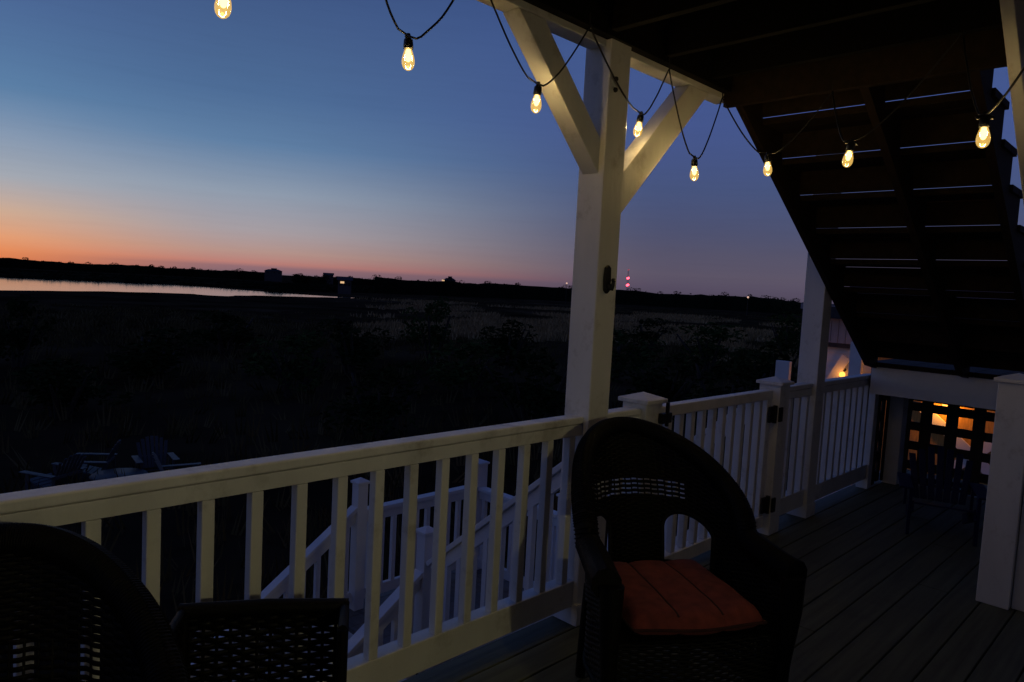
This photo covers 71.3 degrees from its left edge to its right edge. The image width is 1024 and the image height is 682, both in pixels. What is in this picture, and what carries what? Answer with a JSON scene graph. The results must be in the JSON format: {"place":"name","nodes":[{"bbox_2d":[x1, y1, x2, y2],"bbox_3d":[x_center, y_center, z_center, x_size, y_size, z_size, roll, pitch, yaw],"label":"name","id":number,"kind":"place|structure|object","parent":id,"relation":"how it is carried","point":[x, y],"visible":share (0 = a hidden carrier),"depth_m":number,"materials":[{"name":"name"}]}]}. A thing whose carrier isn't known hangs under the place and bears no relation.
{"place":"outdoors","nodes":[
{"label":"outdoors","id":0,"kind":"place"},
{"bbox_2d":[89,468,147,480],"bbox_3d":[-7.500,2.748,13.626,1.000,0.420,1.000,7,6,44],"label":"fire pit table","id":1,"kind":"object","parent":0,"point":[105,474],"visible":0.45,"depth_m":13.66,"materials":[{"name":"stone"}]},
{"bbox_2d":[0,278,348,297],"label":"river water","id":2,"kind":"structure","parent":0,"point":[34,284],"depth_m":159.39,"materials":[{"name":"grey liquid"}]},
{"bbox_2d":[264,268,281,281],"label":"house","id":3,"kind":"structure","parent":0,"point":[273,274],"depth_m":449.95,"materials":[{"name":"grey"}]},
{"bbox_2d":[337,276,352,293],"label":"house","id":4,"kind":"structure","parent":0,"point":[344,285],"depth_m":207.85,"materials":[{"name":"grey"}]},
{"bbox_2d":[0,268,800,681],"bbox_3d":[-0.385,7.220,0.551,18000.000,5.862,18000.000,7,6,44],"label":"marsh ground","id":5,"kind":"structure","parent":0,"point":[48,442],"depth_m":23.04,"materials":[{"name":"green plant"}]},
{"bbox_2d":[18,453,86,489],"bbox_3d":[-8.426,2.487,13.210,0.867,0.899,0.785,4,5,15],"label":"slatted chair","id":6,"kind":"object","parent":5,"relation":"on","point":[57,478],"visible":0.77,"depth_m":13.08,"materials":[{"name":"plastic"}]},
{"bbox_2d":[66,440,120,483],"bbox_3d":[-8.288,2.419,14.205,0.867,0.899,0.785,2,5,-15],"label":"slatted chair","id":7,"kind":"object","parent":5,"relation":"on","point":[112,454],"visible":0.52,"depth_m":14.17,"materials":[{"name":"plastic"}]},
{"bbox_2d":[131,436,179,470],"bbox_3d":[-7.250,2.451,14.502,0.785,0.899,0.867,0,5,-35],"label":"slatted chair","id":8,"kind":"object","parent":5,"relation":"on","point":[139,458],"visible":0.66,"depth_m":14.67,"materials":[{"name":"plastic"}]},
{"bbox_2d":[152,452,200,471],"bbox_3d":[-6.426,2.557,13.694,0.867,0.899,0.785,1,5,-25],"label":"slatted chair","id":9,"kind":"object","parent":5,"relation":"on","point":[160,467],"visible":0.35,"depth_m":13.85,"materials":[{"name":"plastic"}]},
{"bbox_2d":[239,329,327,397],"bbox_3d":[-8.050,0.958,25.964,3.351,2.835,3.136,0,5,-31],"label":"shrub","id":10,"kind":"object","parent":5,"relation":"on","point":[308,372],"visible":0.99,"depth_m":25.68,"materials":[{"name":"green plant"}]},
{"bbox_2d":[323,273,333,284],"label":"house","id":11,"kind":"structure","parent":5,"relation":"on","point":[330,275],"depth_m":451.11,"materials":[{"name":"grey"}]},
{"bbox_2d":[314,318,394,375],"bbox_3d":[-7.286,0.402,33.423,3.000,3.028,4.826,4,4,13],"label":"shrub","id":12,"kind":"object","parent":5,"relation":"on","point":[355,352],"visible":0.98,"depth_m":32.83,"materials":[{"name":"green plant"}]},
{"bbox_2d":[0,257,801,315],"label":"distant woods","id":13,"kind":"object","parent":5,"relation":"on","point":[380,284],"visible":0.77,"depth_m":282.40,"materials":[{"name":"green plant"}]},
{"bbox_2d":[284,569,551,681],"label":"stair","id":14,"kind":"object","parent":5,"relation":"on","point":[356,620],"visible":0.03,"depth_m":5.66,"materials":[{"name":"grey wood"}]},
{"bbox_2d":[191,505,356,681],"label":"stair railing","id":15,"kind":"object","parent":14,"relation":"on","point":[316,550],"visible":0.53,"depth_m":5.42,"materials":[{"name":"white wood"}]},
{"bbox_2d":[349,477,369,610],"bbox_3d":[-1.222,1.607,5.679,0.114,1.067,0.114,7,6,44],"label":"newel post","id":16,"kind":"object","parent":14,"relation":"on","point":[358,541],"visible":0.91,"depth_m":5.64,"materials":[{"name":"white wood"}]},
{"bbox_2d":[348,569,422,681],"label":"stair railing","id":17,"kind":"object","parent":14,"relation":"on","point":[388,610],"visible":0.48,"depth_m":4.61,"materials":[{"name":"white wood"}]},
{"bbox_2d":[364,485,463,598],"bbox_3d":[-0.784,1.695,6.141,0.085,0.742,1.176,7,6,44],"label":"stair railing","id":18,"kind":"object","parent":14,"relation":"on","point":[393,509],"visible":0.24,"depth_m":5.98,"materials":[{"name":"white wood"}]},
{"bbox_2d":[413,526,432,673],"bbox_3d":[-0.597,1.738,4.829,0.118,1.002,0.118,7,6,44],"label":"newel post","id":19,"kind":"object","parent":14,"relation":"on","point":[422,595],"visible":0.59,"depth_m":4.78,"materials":[{"name":"white wood"}]},
{"bbox_2d":[475,459,489,569],"bbox_3d":[-0.336,1.597,6.617,0.154,1.038,0.154,7,6,44],"label":"newel post","id":20,"kind":"object","parent":14,"relation":"on","point":[482,472],"visible":0.25,"depth_m":6.55,"materials":[{"name":"white wood"}]},
{"bbox_2d":[425,462,607,670],"bbox_3d":[0.032,1.282,4.195,1.647,2.019,0.085,7,6,44],"label":"stair railing","id":21,"kind":"object","parent":14,"relation":"attached to","point":[453,553],"visible":0.2,"depth_m":4.28,"materials":[{"name":"white wood"}]},
{"bbox_2d":[477,486,556,587],"bbox_3d":[0.035,1.747,6.231,0.955,0.742,0.085,7,6,44],"label":"stair railing","id":22,"kind":"object","parent":14,"relation":"on","point":[484,494],"visible":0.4,"depth_m":6.27,"materials":[{"name":"white wood"}]},
{"bbox_2d":[553,493,559,579],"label":"newel post","id":23,"kind":"object","parent":14,"relation":"on","point":[558,494],"visible":0.17,"depth_m":5.83,"materials":[{"name":"white wood"}]},
{"bbox_2d":[607,403,754,549],"bbox_3d":[1.046,1.258,5.218,1.647,2.019,0.085,7,6,44],"label":"stair railing","id":24,"kind":"object","parent":14,"relation":"on","point":[665,532],"visible":0.03,"depth_m":4.88,"materials":[{"name":"white wood"}]},
{"bbox_2d":[399,296,451,363],"bbox_3d":[-4.558,-0.401,39.786,2.979,4.252,2.787,-1,6,-42],"label":"shrub","id":25,"kind":"object","parent":5,"relation":"on","point":[434,338],"visible":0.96,"depth_m":39.55,"materials":[{"name":"green plant"}]},
{"bbox_2d":[425,339,504,398],"bbox_3d":[-1.779,1.230,27.996,3.136,2.617,3.351,4,4,8],"label":"shrub","id":26,"kind":"object","parent":5,"relation":"on","point":[456,375],"visible":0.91,"depth_m":27.71,"materials":[{"name":"green plant"}]},
{"bbox_2d":[479,319,547,367],"bbox_3d":[-0.330,0.250,40.200,4.387,3.132,2.727,6,5,36],"label":"shrub","id":27,"kind":"object","parent":5,"relation":"on","point":[503,339],"visible":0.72,"depth_m":39.74,"materials":[{"name":"green plant"}]},
{"bbox_2d":[350,297,800,367],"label":"dry reeds","id":28,"kind":"object","parent":5,"relation":"on","point":[545,333],"visible":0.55,"depth_m":88.85,"materials":[{"name":"brown plant"}]},
{"bbox_2d":[621,318,677,348],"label":"shrub","id":29,"kind":"object","parent":5,"relation":"on","point":[641,334],"visible":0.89,"depth_m":60.58,"materials":[{"name":"green plant"}]},
{"bbox_2d":[676,322,757,372],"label":"shrub","id":30,"kind":"object","parent":5,"relation":"on","point":[704,351],"visible":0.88,"depth_m":41.98,"materials":[{"name":"green plant"}]},
{"bbox_2d":[734,341,799,389],"bbox_3d":[10.932,1.517,30.290,3.000,3.236,4.826,1,5,-24],"label":"shrub","id":31,"kind":"object","parent":5,"relation":"on","point":[775,356],"visible":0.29,"depth_m":29.47,"materials":[{"name":"green plant"}]},
{"bbox_2d":[766,311,802,356],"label":"shrub","id":32,"kind":"object","parent":5,"relation":"on","point":[788,336],"visible":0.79,"depth_m":55.78,"materials":[{"name":"green plant"}]},
{"bbox_2d":[799,302,846,343],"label":"house","id":33,"kind":"structure","parent":5,"relation":"on","point":[802,303],"depth_m":58.14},
{"bbox_2d":[775,287,1012,500],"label":"neighbour house","id":34,"kind":"structure","parent":5,"relation":"on","point":[844,359],"depth_m":13.13,"materials":[{"name":"white wood"}]},
{"bbox_2d":[442,276,455,281],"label":"house","id":35,"kind":"structure","parent":0,"point":[449,278],"depth_m":295.96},
{"bbox_2d":[0,0,1023,303],"label":"sky","id":36,"kind":"structure","parent":0,"point":[291,137],"materials":[{"name":"blue"}]},
{"bbox_3d":[2.335,0.390,0.863,1.330,8.100,11.500,7,6,44],"label":"house wall","id":37,"kind":"object","parent":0,"visible":0},
{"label":"deck framing","id":38,"kind":"structure","parent":37,"relation":"attached to","visible":0},
{"bbox_2d":[402,469,1023,681],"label":"deck floor","id":39,"kind":"structure","parent":38,"relation":"on","point":[887,598],"depth_m":3.45,"materials":[{"name":"grey wood"}]},
{"bbox_2d":[0,523,189,681],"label":"wicker armchair","id":40,"kind":"object","parent":39,"relation":"on","point":[112,582],"visible":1,"depth_m":1.46,"materials":[{"name":"black wicker"}]},
{"bbox_2d":[169,598,349,681],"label":"table","id":41,"kind":"object","parent":39,"relation":"on","point":[244,618],"visible":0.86,"depth_m":1.86,"materials":[{"name":"black wicker"}]},
{"bbox_2d":[503,8,708,626],"bbox_3d":[0.418,-0.017,3.215,0.150,2.546,1.369,7,6,44],"label":"bracketed post","id":42,"kind":"object","parent":39,"relation":"on","point":[613,174],"visible":0.73,"depth_m":3.07,"materials":[{"name":"white paint"}]},
{"bbox_2d":[0,414,582,681],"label":"porch railing","id":43,"kind":"object","parent":42,"relation":"attached to","point":[88,505],"visible":0.88,"depth_m":2.40,"materials":[{"name":"white paint"}]},
{"bbox_2d":[603,265,615,293],"bbox_3d":[0.420,-0.264,3.063,0.042,0.122,0.043,7,6,44],"label":"wall hook","id":44,"kind":"object","parent":42,"relation":"attached to","point":[608,283],"depth_m":3.06,"materials":[{"name":"black metal"}]},
{"bbox_2d":[600,406,640,545],"bbox_3d":[0.467,0.744,3.361,0.072,0.850,0.292,7,6,44],"label":"porch railing","id":45,"kind":"object","parent":42,"relation":"attached to","point":[630,411],"visible":0.2,"depth_m":3.31,"materials":[{"name":"white paint"}]},
{"bbox_2d":[477,0,1006,107],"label":"deck","id":46,"kind":"structure","parent":42,"relation":"on","point":[735,53],"depth_m":3.01,"materials":[{"name":"white paint"}]},
{"bbox_2d":[385,0,1023,158],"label":"string light cord","id":47,"kind":"object","parent":46,"relation":"hanging from","point":[752,146],"visible":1,"depth_m":2.77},
{"bbox_2d":[214,0,231,18],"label":"string bulb","id":48,"kind":"object","parent":47,"relation":"hanging from","point":[223,3],"visible":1,"depth_m":1.82,"materials":[{"name":"yellow glass"}]},
{"bbox_2d":[402,33,414,68],"bbox_3d":[-0.329,-0.915,2.263,0.042,0.116,0.047,0,5,-35],"label":"string bulb","id":49,"kind":"object","parent":47,"relation":"hanging from","point":[408,44],"visible":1,"depth_m":2.25,"materials":[{"name":"yellow glass"}]},
{"bbox_2d":[533,81,541,112],"bbox_3d":[0.095,-0.925,2.713,0.042,0.116,0.055,8,11,9],"label":"string bulb","id":50,"kind":"object","parent":47,"relation":"hanging from","point":[537,91],"visible":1,"depth_m":2.70,"materials":[{"name":"yellow glass"}]},
{"bbox_2d":[633,111,643,136],"bbox_3d":[0.564,-0.961,3.167,0.042,0.116,0.055,11,-2,15],"label":"string bulb","id":51,"kind":"object","parent":47,"relation":"hanging from","point":[640,119],"visible":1,"depth_m":3.16,"materials":[{"name":"yellow glass"}]},
{"bbox_2d":[690,156,698,179],"bbox_3d":[0.849,-0.804,3.326,0.042,0.116,0.055,1,12,17],"label":"string bulb","id":52,"kind":"object","parent":47,"relation":"hanging from","point":[694,162],"visible":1,"depth_m":3.31,"materials":[{"name":"yellow glass"}]},
{"bbox_2d":[763,152,771,175],"bbox_3d":[1.234,-0.855,3.452,0.051,0.116,0.042,1,5,-24],"label":"string bulb","id":53,"kind":"object","parent":47,"relation":"hanging from","point":[767,158],"visible":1,"depth_m":3.44,"materials":[{"name":"yellow glass"}]},
{"bbox_2d":[842,139,858,166],"bbox_3d":[1.399,-0.779,2.962,0.055,0.116,0.042,13,15,24],"label":"string bulb","id":54,"kind":"object","parent":47,"relation":"hanging from","point":[851,144],"visible":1,"depth_m":2.95,"materials":[{"name":"yellow glass"}]},
{"bbox_2d":[975,112,994,146],"bbox_3d":[1.544,-0.690,2.339,0.045,0.116,0.042,1,5,-22],"label":"string bulb","id":55,"kind":"object","parent":47,"relation":"hanging from","point":[984,122],"visible":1,"depth_m":2.33,"materials":[{"name":"yellow glass"}]},
{"bbox_2d":[618,392,667,493],"bbox_3d":[0.615,0.746,3.520,0.174,1.002,0.176,7,6,44],"label":"newel post","id":56,"kind":"object","parent":39,"relation":"on","point":[649,405],"visible":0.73,"depth_m":3.44,"materials":[{"name":"white paint"}]},
{"bbox_2d":[571,417,806,681],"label":"wicker armchair","id":57,"kind":"object","parent":39,"relation":"on","point":[641,594],"visible":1,"depth_m":2.49,"materials":[{"name":"black wicker"}]},
{"bbox_2d":[756,376,794,535],"bbox_3d":[1.643,0.721,4.557,0.174,1.002,0.176,7,6,44],"label":"newel post","id":58,"kind":"object","parent":39,"relation":"on","point":[779,387],"visible":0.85,"depth_m":4.49,"materials":[{"name":"white paint"}]},
{"bbox_2d":[656,389,783,559],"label":"porch gate","id":59,"kind":"structure","parent":58,"relation":"attached to","point":[764,415],"depth_m":4.12,"materials":[{"name":"white paint"}]},
{"bbox_2d":[787,153,841,517],"bbox_3d":[2.083,-0.034,4.906,0.144,2.498,0.152,7,6,44],"label":"tall post","id":60,"kind":"object","parent":39,"relation":"on","point":[816,316],"visible":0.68,"depth_m":4.87,"materials":[{"name":"white paint"}]},
{"bbox_2d":[779,382,812,515],"bbox_3d":[1.849,0.711,4.754,0.072,0.850,0.427,7,6,44],"label":"porch railing","id":61,"kind":"object","parent":60,"relation":"attached to","point":[792,496],"visible":0.69,"depth_m":4.76,"materials":[{"name":"white paint"}]},
{"bbox_2d":[815,373,870,499],"bbox_3d":[2.479,0.696,5.390,0.072,0.850,1.078,7,6,44],"label":"porch railing","id":62,"kind":"object","parent":60,"relation":"attached to","point":[841,465],"visible":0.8,"depth_m":5.34,"materials":[{"name":"white paint"}]},
{"bbox_2d":[856,373,878,488],"bbox_3d":[2.893,0.731,5.801,0.090,0.930,0.084,7,6,44],"label":"newel post","id":63,"kind":"object","parent":39,"relation":"on","point":[865,483],"visible":0.66,"depth_m":5.76,"materials":[{"name":"white paint"}]},
{"bbox_2d":[871,395,890,484],"bbox_3d":[3.046,0.762,5.920,0.044,0.825,0.290,7,6,44],"label":"lattice panel","id":64,"kind":"object","parent":39,"relation":"on","point":[879,437],"visible":0.58,"depth_m":5.95,"materials":[{"name":"wood"}]},
{"bbox_2d":[897,447,986,546],"bbox_3d":[2.877,1.013,4.789,0.518,0.512,0.572,5,5,27],"label":"slatted chair","id":65,"kind":"object","parent":39,"relation":"on","point":[906,481],"visible":0.98,"depth_m":4.90,"materials":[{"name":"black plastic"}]},
{"bbox_2d":[870,359,1023,484],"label":"stair landing","id":66,"kind":"object","parent":39,"relation":"on","point":[900,382],"visible":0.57,"depth_m":5.36,"materials":[{"name":"white wood"}]},
{"bbox_2d":[736,69,1023,377],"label":"stair","id":67,"kind":"object","parent":66,"relation":"on","point":[939,321],"visible":0.87,"depth_m":4.05,"materials":[{"name":"brown wood"}]},
{"bbox_2d":[902,399,995,495],"bbox_3d":[4.156,0.879,5.227,2.360,0.835,0.044,7,6,44],"label":"lattice panel","id":68,"kind":"object","parent":39,"relation":"on","point":[951,431],"visible":0.36,"depth_m":5.80,"materials":[{"name":"black wood"}]},
{"bbox_2d":[976,373,1023,609],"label":"newel post","id":69,"kind":"object","parent":39,"relation":"on","point":[1000,534],"visible":0.93,"depth_m":3.57,"materials":[{"name":"white paint"}]},
{"bbox_2d":[999,0,1023,611],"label":"post","id":70,"kind":"object","parent":39,"relation":"on","point":[1012,13],"visible":1,"depth_m":2.50,"materials":[{"name":"white paint"}]}
]}

